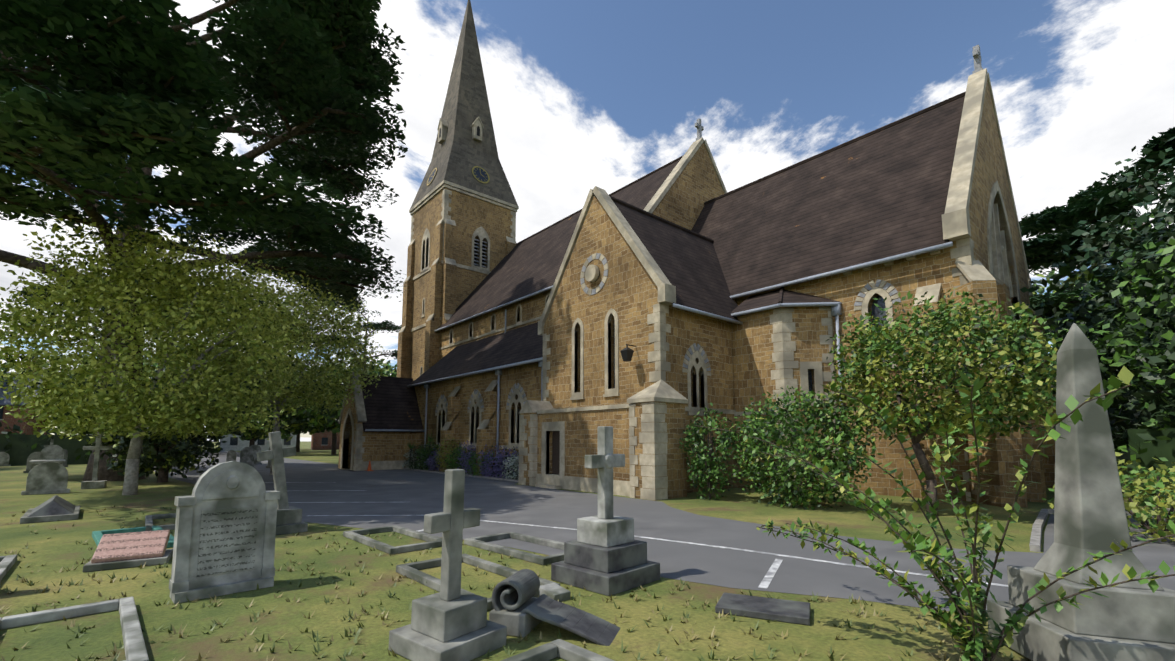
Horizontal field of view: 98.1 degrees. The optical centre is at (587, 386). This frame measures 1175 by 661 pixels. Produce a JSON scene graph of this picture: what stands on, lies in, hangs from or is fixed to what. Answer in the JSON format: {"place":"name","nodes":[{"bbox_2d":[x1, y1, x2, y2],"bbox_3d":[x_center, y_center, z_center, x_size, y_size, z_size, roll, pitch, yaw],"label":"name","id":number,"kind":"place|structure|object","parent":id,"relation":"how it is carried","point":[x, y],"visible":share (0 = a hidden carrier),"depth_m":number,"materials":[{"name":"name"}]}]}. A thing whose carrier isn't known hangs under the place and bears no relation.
{"place":"outdoors","nodes":[
{"label":"outdoors","id":0,"kind":"place"},
{"bbox_2d":[283,306,401,403],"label":"cedar","id":1,"kind":"object","parent":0,"point":[387,323],"depth_m":59.29,"materials":[{"name":"green plant"}]},
{"bbox_2d":[410,188,514,379],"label":"tower","id":2,"kind":"structure","parent":0,"point":[469,215],"depth_m":39.42,"materials":[{"name":"stone"}]},
{"bbox_2d":[410,0,517,208],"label":"spire","id":3,"kind":"structure","parent":2,"relation":"on","point":[459,153],"depth_m":41.60,"materials":[{"name":"stone"}]},
{"bbox_2d":[0,441,1168,660],"bbox_3d":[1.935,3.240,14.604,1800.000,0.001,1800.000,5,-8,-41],"label":"ground grass","id":4,"kind":"structure","parent":0,"point":[284,621],"depth_m":5.38,"materials":[{"name":"green plant"}]},
{"bbox_2d":[0,452,10,465],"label":"headstone","id":5,"kind":"object","parent":4,"relation":"on","point":[4,458],"visible":1,"depth_m":33.26,"materials":[{"name":"stone"}]},
{"bbox_2d":[0,555,16,579],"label":"grave kerb","id":6,"kind":"structure","parent":4,"relation":"on","point":[7,562],"depth_m":6.67,"materials":[{"name":"stone"}]},
{"bbox_2d":[0,364,32,386],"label":"tree","id":7,"kind":"object","parent":4,"relation":"on","point":[4,371],"visible":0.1,"depth_m":48.62,"materials":[{"name":"green plant"}]},
{"bbox_2d":[0,337,34,371],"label":"tree","id":8,"kind":"object","parent":4,"relation":"on","point":[7,356],"visible":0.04,"depth_m":62.75,"materials":[{"name":"green plant"}]},
{"bbox_2d":[0,361,49,434],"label":"house","id":9,"kind":"structure","parent":4,"relation":"on","point":[11,421],"depth_m":47.00,"materials":[{"name":"red brick"}]},
{"bbox_2d":[23,452,40,472],"bbox_3d":[-28.591,3.959,26.522,0.914,1.091,0.162,5,-8,-37],"label":"headstone","id":10,"kind":"object","parent":4,"relation":"on","point":[34,456],"visible":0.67,"depth_m":26.36,"materials":[{"name":"stone"}]},
{"bbox_2d":[21,462,69,494],"bbox_3d":[-17.097,2.903,16.168,0.200,1.000,1.060,-6,-8,44],"label":"headstone","id":11,"kind":"object","parent":4,"relation":"on","point":[48,478],"visible":1,"depth_m":16.12,"materials":[{"name":"stone"}]},
{"bbox_2d":[28,459,65,468],"bbox_3d":[-22.871,3.559,21.580,1.040,0.840,2.000,6,-9,-45],"label":"chest tomb","id":12,"kind":"object","parent":4,"relation":"on","point":[38,462],"visible":0.35,"depth_m":21.04,"materials":[{"name":"stone"}]},
{"bbox_2d":[20,495,79,523],"bbox_3d":[-11.847,2.681,11.317,0.840,0.415,2.000,6,-8,-44],"label":"gravestone","id":13,"kind":"object","parent":4,"relation":"on","point":[55,508],"visible":1,"depth_m":10.75,"materials":[{"name":"stone"}]},
{"bbox_2d":[40,445,63,464],"bbox_3d":[-26.042,3.595,24.801,0.960,1.450,0.160,5,-8,-41],"label":"headstone","id":14,"kind":"object","parent":4,"relation":"on","point":[53,452],"visible":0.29,"depth_m":24.81,"materials":[{"name":"stone"}]},
{"bbox_2d":[44,439,58,446],"bbox_3d":[-35.848,4.402,34.081,0.703,1.807,0.522,5,-8,-41],"label":"cross","id":15,"kind":"object","parent":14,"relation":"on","point":[51,442],"visible":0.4,"depth_m":34.10,"materials":[{"name":"stone"}]},
{"bbox_2d":[63,449,67,466],"bbox_3d":[-33.365,4.547,32.341,0.711,1.152,0.160,5,-8,-37],"label":"headstone","id":16,"kind":"object","parent":4,"relation":"on","point":[65,457],"visible":0.35,"depth_m":32.43,"materials":[{"name":"stone"}]},
{"bbox_2d":[0,597,148,660],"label":"grave kerb","id":17,"kind":"structure","parent":4,"relation":"on","point":[134,644],"depth_m":4.67,"materials":[{"name":"stone"}]},
{"bbox_2d":[81,433,112,488],"bbox_3d":[-17.388,2.628,18.072,0.765,1.950,0.500,4,-7,-36],"label":"cross","id":18,"kind":"object","parent":4,"relation":"on","point":[94,483],"visible":0.96,"depth_m":18.00,"materials":[{"name":"stone"}]},
{"bbox_2d":[18,332,178,375],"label":"tree","id":19,"kind":"object","parent":4,"relation":"on","point":[80,356],"visible":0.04,"depth_m":68.62,"materials":[{"name":"green plant"}]},
{"bbox_2d":[42,364,158,434],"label":"tree","id":20,"kind":"object","parent":4,"relation":"on","point":[62,383],"visible":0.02,"depth_m":51.69,"materials":[{"name":"green plant"}]},
{"bbox_2d":[0,422,207,465],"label":"hedge","id":21,"kind":"object","parent":4,"relation":"on","point":[20,452],"depth_m":34.84,"materials":[{"name":"green plant"}]},
{"bbox_2d":[82,530,172,571],"bbox_3d":[-6.274,2.244,7.037,0.840,0.380,0.700,4,-7,-33],"label":"grave marker","id":22,"kind":"object","parent":4,"relation":"on","point":[124,550],"visible":0.96,"depth_m":6.92,"materials":[{"name":"stone"}]},
{"bbox_2d":[92,525,173,547],"bbox_3d":[-7.583,2.548,8.526,2.200,0.090,0.900,-6,-8,43],"label":"grave surround","id":23,"kind":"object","parent":4,"relation":"on","point":[97,536],"depth_m":9.04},
{"bbox_2d":[81,372,237,482],"bbox_3d":[-17.139,1.679,20.792,5.044,4.631,4.475,5,-8,-41],"label":"yew","id":24,"kind":"object","parent":4,"relation":"on","point":[181,462],"depth_m":20.21,"materials":[{"name":"green plant"}]},
{"bbox_2d":[145,513,175,530],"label":"grave kerb","id":25,"kind":"structure","parent":4,"relation":"on","point":[149,520],"depth_m":10.17,"materials":[{"name":"stone"}]},
{"bbox_2d":[0,215,322,494],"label":"tree","id":26,"kind":"object","parent":4,"relation":"on","point":[184,412],"depth_m":15.18,"materials":[{"name":"green plant"}]},
{"bbox_2d":[0,0,407,480],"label":"tree","id":27,"kind":"object","parent":4,"relation":"on","point":[131,62],"depth_m":15.26,"materials":[{"name":"green plant"}]},
{"bbox_2d":[169,461,279,603],"bbox_3d":[-4.067,1.578,5.772,0.952,1.447,0.376,6,-9,-45],"label":"gravestone","id":28,"kind":"object","parent":4,"relation":"on","point":[225,529],"visible":1,"depth_m":5.67,"materials":[{"name":"stone"}]},
{"bbox_2d":[220,413,296,450],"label":"house","id":29,"kind":"structure","parent":4,"relation":"on","point":[236,444],"depth_m":81.93,"materials":[{"name":"grey brick"}]},
{"bbox_2d":[212,385,304,446],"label":"bush","id":30,"kind":"object","parent":4,"relation":"on","point":[294,427],"depth_m":56.81,"materials":[{"name":"green plant"}]},
{"bbox_2d":[256,431,307,534],"bbox_3d":[-5.689,1.764,9.446,0.660,1.844,0.808,-5,-8,41],"label":"stone cross","id":31,"kind":"object","parent":4,"relation":"on","point":[288,519],"visible":0.83,"depth_m":9.37,"materials":[{"name":"stone"}]},
{"bbox_2d":[267,382,337,451],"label":"tree","id":32,"kind":"object","parent":4,"relation":"on","point":[298,443],"depth_m":74.82,"materials":[{"name":"green plant"}]},
{"bbox_2d":[311,408,339,449],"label":"house","id":33,"kind":"structure","parent":4,"relation":"on","point":[321,441],"depth_m":92.64,"materials":[{"name":"red brick"}]},
{"bbox_2d":[280,359,386,454],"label":"tree","id":34,"kind":"object","parent":4,"relation":"on","point":[312,423],"depth_m":57.75,"materials":[{"name":"green plant"}]},
{"bbox_2d":[300,352,396,421],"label":"tree","id":35,"kind":"object","parent":4,"relation":"on","point":[388,369],"visible":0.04,"depth_m":69.86,"materials":[{"name":"green plant"}]},
{"bbox_2d":[343,525,441,554],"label":"grave kerb","id":36,"kind":"structure","parent":4,"relation":"on","point":[431,540],"depth_m":8.39,"materials":[{"name":"stone"}]},
{"bbox_2d":[407,431,460,468],"bbox_3d":[-8.482,3.538,28.118,1.957,2.264,6.715,5,-8,-41],"label":"cordyline","id":37,"kind":"object","parent":4,"relation":"on","point":[410,447],"depth_m":29.12,"materials":[{"name":"green plant"}]},
{"bbox_2d":[389,469,506,660],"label":"cross","id":38,"kind":"object","parent":4,"relation":"on","point":[450,621],"visible":1,"depth_m":4.08,"materials":[{"name":"stone"}]},
{"bbox_2d":[397,223,515,377],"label":"tower buttresses","id":39,"kind":"structure","parent":4,"relation":"on","point":[445,284],"depth_m":37.24,"materials":[{"name":"brown stone"}]},
{"bbox_2d":[414,362,540,477],"bbox_3d":[-4.967,1.891,27.459,3.100,5.400,14.850,5,-8,-41],"label":"aisle","id":40,"kind":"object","parent":4,"relation":"on","point":[527,377],"visible":0.27,"depth_m":25.88,"materials":[{"name":"brown stone"}]},
{"bbox_2d":[406,442,433,469],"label":"shrub","id":41,"kind":"object","parent":40,"relation":"attached to","point":[416,464],"depth_m":28.97,"materials":[{"name":"green plant"}]},
{"bbox_2d":[424,443,440,470],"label":"shrub","id":42,"kind":"object","parent":40,"relation":"attached to","point":[431,464],"depth_m":27.14,"materials":[{"name":"purple plant"}]},
{"bbox_2d":[435,435,462,471],"bbox_3d":[-7.216,3.563,26.632,1.530,2.189,1.884,5,-8,-41],"label":"shrub","id":43,"kind":"object","parent":40,"relation":"attached to","point":[440,459],"depth_m":26.48,"materials":[{"name":"green plant"}]},
{"bbox_2d":[454,440,476,474],"bbox_3d":[-5.574,3.558,24.778,1.640,1.870,2.067,5,-8,-41],"label":"shrub","id":44,"kind":"object","parent":40,"relation":"attached to","point":[466,459],"depth_m":24.71,"materials":[{"name":"purple plant"}]},
{"bbox_2d":[439,391,496,476],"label":"aisle buttresses","id":45,"kind":"structure","parent":40,"relation":"attached to","point":[487,435],"depth_m":24.29,"materials":[{"name":"brown stone"}]},
{"bbox_2d":[477,444,509,477],"bbox_3d":[-4.191,3.447,22.995,1.387,1.706,1.991,11,-13,-61],"label":"shrub","id":46,"kind":"object","parent":40,"relation":"attached to","point":[490,474],"depth_m":22.93,"materials":[{"name":"purple plant"}]},
{"bbox_2d":[396,554,559,610],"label":"grave kerb","id":47,"kind":"structure","parent":4,"relation":"on","point":[411,570],"depth_m":6.37,"materials":[{"name":"stone"}]},
{"bbox_2d":[440,289,551,359],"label":"wall","id":48,"kind":"structure","parent":4,"relation":"on","point":[533,306],"depth_m":30.74,"materials":[{"name":"brown stone"}]},
{"bbox_2d":[365,242,952,476],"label":"gutters","id":49,"kind":"object","parent":48,"relation":"attached to","point":[836,309],"visible":0.73,"depth_m":17.98,"materials":[{"name":"paint"}]},
{"bbox_2d":[360,91,965,431],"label":"roofs","id":50,"kind":"structure","parent":48,"relation":"on","point":[879,193],"depth_m":20.36,"materials":[{"name":"tile"}]},
{"bbox_2d":[464,532,563,564],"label":"grave kerb","id":51,"kind":"structure","parent":4,"relation":"on","point":[480,542],"depth_m":7.90,"materials":[{"name":"stone"}]},
{"bbox_2d":[489,569,619,645],"bbox_3d":[-0.147,1.998,4.519,1.344,0.570,0.510,-2,-6,16],"label":"scroll monument","id":52,"kind":"object","parent":4,"relation":"on","point":[518,609],"visible":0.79,"depth_m":4.48,"materials":[{"name":"stone"}]},
{"bbox_2d":[539,583,570,601],"bbox_3d":[-0.358,2.218,5.465,0.220,0.128,0.306,5,-8,-41],"label":"stone fragment","id":53,"kind":"object","parent":4,"relation":"on","point":[555,591],"visible":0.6,"depth_m":5.40,"materials":[{"name":"white stone"}]},
{"bbox_2d":[501,639,613,660],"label":"grave kerb","id":54,"kind":"structure","parent":4,"relation":"on","point":[563,649],"depth_m":3.86,"materials":[{"name":"stone"}]},
{"bbox_2d":[520,401,686,500],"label":"lean-to piers","id":55,"kind":"structure","parent":4,"relation":"on","point":[675,420],"depth_m":15.06,"materials":[{"name":"beige stone"}]},
{"bbox_2d":[551,426,659,595],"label":"cross monument","id":56,"kind":"structure","parent":4,"relation":"on","point":[605,552],"depth_m":6.02,"materials":[{"name":"stone"}]},
{"bbox_2d":[543,196,738,492],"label":"transept","id":57,"kind":"structure","parent":4,"relation":"on","point":[628,292],"depth_m":18.04,"materials":[{"name":"brown stone"}]},
{"bbox_2d":[537,408,630,480],"bbox_3d":[0.137,2.213,17.571,1.000,2.670,6.450,5,-8,-41],"label":"lean to","id":58,"kind":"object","parent":57,"relation":"attached to","point":[581,435],"visible":0.25,"depth_m":17.07,"materials":[{"name":"brown stone"}]},
{"bbox_2d":[620,344,635,361],"bbox_3d":[1.382,-1.079,16.643,0.580,0.559,0.320,5,-8,-41],"label":"wall lantern","id":59,"kind":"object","parent":57,"relation":"attached to","point":[627,352],"depth_m":16.48,"materials":[{"name":"black metal"}]},
{"bbox_2d":[339,44,1055,501],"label":"dressings","id":60,"kind":"structure","parent":57,"relation":"attached to","point":[653,440],"depth_m":17.20,"materials":[{"name":"stone"}]},
{"bbox_2d":[340,181,1025,475],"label":"window surrounds","id":61,"kind":"object","parent":60,"relation":"attached to","point":[591,273],"visible":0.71,"depth_m":18.61,"materials":[{"name":"stone"}]},
{"bbox_2d":[427,126,887,473],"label":"glazing","id":62,"kind":"structure","parent":61,"relation":"in","point":[480,174],"depth_m":18.72,"materials":[{"name":"black glass"}]},
{"bbox_2d":[652,143,723,229],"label":"gable wall","id":63,"kind":"structure","parent":4,"relation":"on","point":[696,185],"depth_m":26.51,"materials":[{"name":"brown brick"}]},
{"bbox_2d":[715,593,810,625],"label":"stone slab","id":64,"kind":"structure","parent":4,"relation":"on","point":[780,610],"depth_m":4.93,"materials":[{"name":"stone"}]},
{"bbox_2d":[732,306,836,491],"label":"church wall","id":65,"kind":"structure","parent":4,"relation":"on","point":[753,363],"depth_m":17.70,"materials":[{"name":"brown stone"}]},
{"bbox_2d":[404,468,1173,551],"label":"kerb","id":66,"kind":"structure","parent":4,"relation":"on","point":[1036,532],"depth_m":10.17,"materials":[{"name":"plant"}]},
{"bbox_2d":[416,438,439,470],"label":"shrub","id":67,"kind":"object","parent":66,"relation":"on","point":[425,453],"depth_m":28.24,"materials":[{"name":"green plant"}]},
{"bbox_2d":[499,450,518,479],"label":"shrub","id":68,"kind":"object","parent":66,"relation":"on","point":[511,463],"depth_m":21.19,"materials":[{"name":"plant"}]},
{"bbox_2d":[734,247,969,501],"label":"church wall","id":69,"kind":"structure","parent":4,"relation":"on","point":[903,276],"depth_m":15.74,"materials":[{"name":"brown stone"}]},
{"bbox_2d":[950,80,1029,491],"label":"gable","id":70,"kind":"structure","parent":69,"relation":"attached to","point":[989,170],"depth_m":17.30,"materials":[{"name":"beige stone"}]},
{"bbox_2d":[913,280,1055,506],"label":"buttresses","id":71,"kind":"structure","parent":4,"relation":"on","point":[1004,454],"depth_m":13.90,"materials":[{"name":"brown stone"}]},
{"bbox_2d":[1032,270,1101,342],"bbox_3d":[36.218,-1.625,42.689,18.317,15.822,17.824,5,-8,-41],"label":"tree","id":72,"kind":"object","parent":4,"relation":"on","point":[1050,288],"depth_m":39.88,"materials":[{"name":"green plant"}]},
{"bbox_2d":[987,323,1174,660],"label":"obelisk","id":73,"kind":"object","parent":4,"relation":"on","point":[1132,621],"visible":0.96,"depth_m":3.83,"materials":[{"name":"stone"}]},
{"bbox_2d":[1044,214,1171,410],"bbox_3d":[29.210,-2.427,23.367,14.713,13.332,14.056,5,-8,-41],"label":"tree","id":74,"kind":"object","parent":4,"relation":"on","point":[1064,270],"visible":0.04,"depth_m":25.20,"materials":[{"name":"green plant"}]},
{"bbox_2d":[0,0,1174,441],"label":"sky","id":75,"kind":"structure","parent":0,"point":[583,95],"materials":[{"name":"blue"}]},
{"bbox_2d":[154,449,1174,613],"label":"asphalt road","id":76,"kind":"structure","parent":0,"point":[417,495],"depth_m":9.42,"materials":[{"name":"grey asphalt"}]},
{"bbox_2d":[143,339,263,427],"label":"tree","id":77,"kind":"object","parent":76,"relation":"on","point":[157,366],"depth_m":62.33,"materials":[{"name":"green plant"}]},
{"bbox_2d":[226,450,236,461],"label":"gravestone","id":78,"kind":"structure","parent":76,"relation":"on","point":[231,455],"depth_m":37.67,"materials":[{"name":"stone"}]},
{"bbox_2d":[240,447,254,465],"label":"gravestone","id":79,"kind":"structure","parent":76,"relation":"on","point":[246,455],"depth_m":33.32,"materials":[{"name":"stone"}]},
{"bbox_2d":[250,445,261,463],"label":"gravestone","id":80,"kind":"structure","parent":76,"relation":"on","point":[256,448],"depth_m":36.15,"materials":[{"name":"stone"}]},
{"bbox_2d":[138,254,387,474],"bbox_3d":[-15.659,-0.747,25.628,10.886,10.466,10.467,5,-8,-41],"label":"tree","id":81,"kind":"object","parent":76,"relation":"on","point":[314,306],"depth_m":25.02,"materials":[{"name":"green plant"}]},
{"bbox_2d":[366,461,372,470],"bbox_3d":[-12.098,4.423,28.333,0.320,0.550,0.320,5,-8,-41],"label":"traffic cone","id":82,"kind":"object","parent":76,"relation":"on","point":[369,467],"visible":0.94,"depth_m":28.26,"materials":[{"name":"orange"}]},
{"bbox_2d":[338,380,421,468],"bbox_3d":[-12.489,2.230,31.018,3.800,5.480,3.400,5,-8,-41],"label":"porch","id":83,"kind":"object","parent":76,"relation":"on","point":[385,446],"visible":0.38,"depth_m":29.69,"materials":[{"name":"brown stone"}]},
{"bbox_2d":[402,450,424,468],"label":"shrub","id":84,"kind":"object","parent":76,"relation":"on","point":[407,462],"depth_m":29.67,"materials":[{"name":"green plant"}]},
{"bbox_2d":[444,446,472,473],"bbox_3d":[-6.371,3.748,25.718,1.614,1.597,2.005,5,-8,-41],"label":"shrub","id":85,"kind":"object","parent":76,"relation":"on","point":[452,464],"depth_m":25.52,"materials":[{"name":"green plant"}]},
{"bbox_2d":[467,450,495,476],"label":"shrub","id":86,"kind":"object","parent":76,"relation":"on","point":[474,467],"visible":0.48,"depth_m":23.65,"materials":[{"name":"green plant"}]},
{"bbox_2d":[491,446,518,478],"bbox_3d":[-3.415,3.420,22.324,1.567,1.588,1.968,5,-8,-41],"label":"shrub","id":87,"kind":"object","parent":76,"relation":"on","point":[499,462],"depth_m":22.13,"materials":[{"name":"purple plant"}]},
{"bbox_2d":[264,482,1007,588],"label":"road markings","id":88,"kind":"object","parent":76,"relation":"on","point":[769,576],"visible":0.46,"depth_m":7.51,"materials":[{"name":"paint"}]},
{"bbox_2d":[719,386,882,509],"bbox_3d":[5.513,1.662,13.372,3.193,3.398,4.068,5,-8,-41],"label":"verge bush","id":89,"kind":"object","parent":76,"relation":"on","point":[834,464],"depth_m":12.85,"materials":[{"name":"green plant"}]},
{"bbox_2d":[694,366,1174,660],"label":"shrub","id":90,"kind":"object","parent":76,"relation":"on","point":[1125,376],"depth_m":3.52,"materials":[{"name":"green plant"}]},
{"bbox_2d":[815,288,1062,515],"bbox_3d":[7.969,0.362,11.794,4.176,5.336,5.115,5,-8,-41],"label":"verge tree","id":91,"kind":"object","parent":76,"relation":"on","point":[1027,390],"depth_m":11.01,"materials":[{"name":"green plant"}]},
{"bbox_2d":[1042,452,1174,542],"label":"bush","id":92,"kind":"object","parent":76,"relation":"on","point":[1146,513],"depth_m":8.55,"materials":[{"name":"green plant"}]},
{"bbox_2d":[1078,217,1174,428],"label":"tree","id":93,"kind":"object","parent":76,"relation":"on","point":[1148,376],"visible":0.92,"depth_m":13.49,"materials":[{"name":"green plant"}]},
{"bbox_2d":[1151,301,1174,388],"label":"dark tree","id":94,"kind":"object","parent":76,"relation":"on","point":[1162,304],"visible":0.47,"depth_m":12.56,"materials":[{"name":"green plant"}]},
{"bbox_2d":[679,402,736,499],"bbox_3d":[3.495,1.882,14.683,1.464,2.876,1.842,5,-8,-41],"label":"bush","id":95,"kind":"object","parent":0,"point":[699,462],"depth_m":14.59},
{"bbox_2d":[1050,371,1134,465],"bbox_3d":[38.668,0.503,22.916,2.560,7.200,36.715,1,-6,-11],"label":"hedge","id":96,"kind":"object","parent":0,"point":[1126,456],"depth_m":33.49,"materials":[{"name":"green plant"}]},
{"bbox_2d":[1019,127,1174,423],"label":"tree","id":97,"kind":"object","parent":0,"point":[1076,209],"depth_m":24.98,"materials":[{"name":"green plant"}]},
{"bbox_2d":[1020,137,1174,454],"bbox_3d":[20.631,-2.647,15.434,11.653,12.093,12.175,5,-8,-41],"label":"dark tree","id":98,"kind":"object","parent":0,"point":[1100,242],"depth_m":17.39,"materials":[{"name":"green plant"}]},
{"bbox_2d":[1113,396,1174,508],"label":"hedge","id":99,"kind":"object","parent":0,"point":[1162,449],"depth_m":13.09,"materials":[{"name":"green plant"}]}
]}

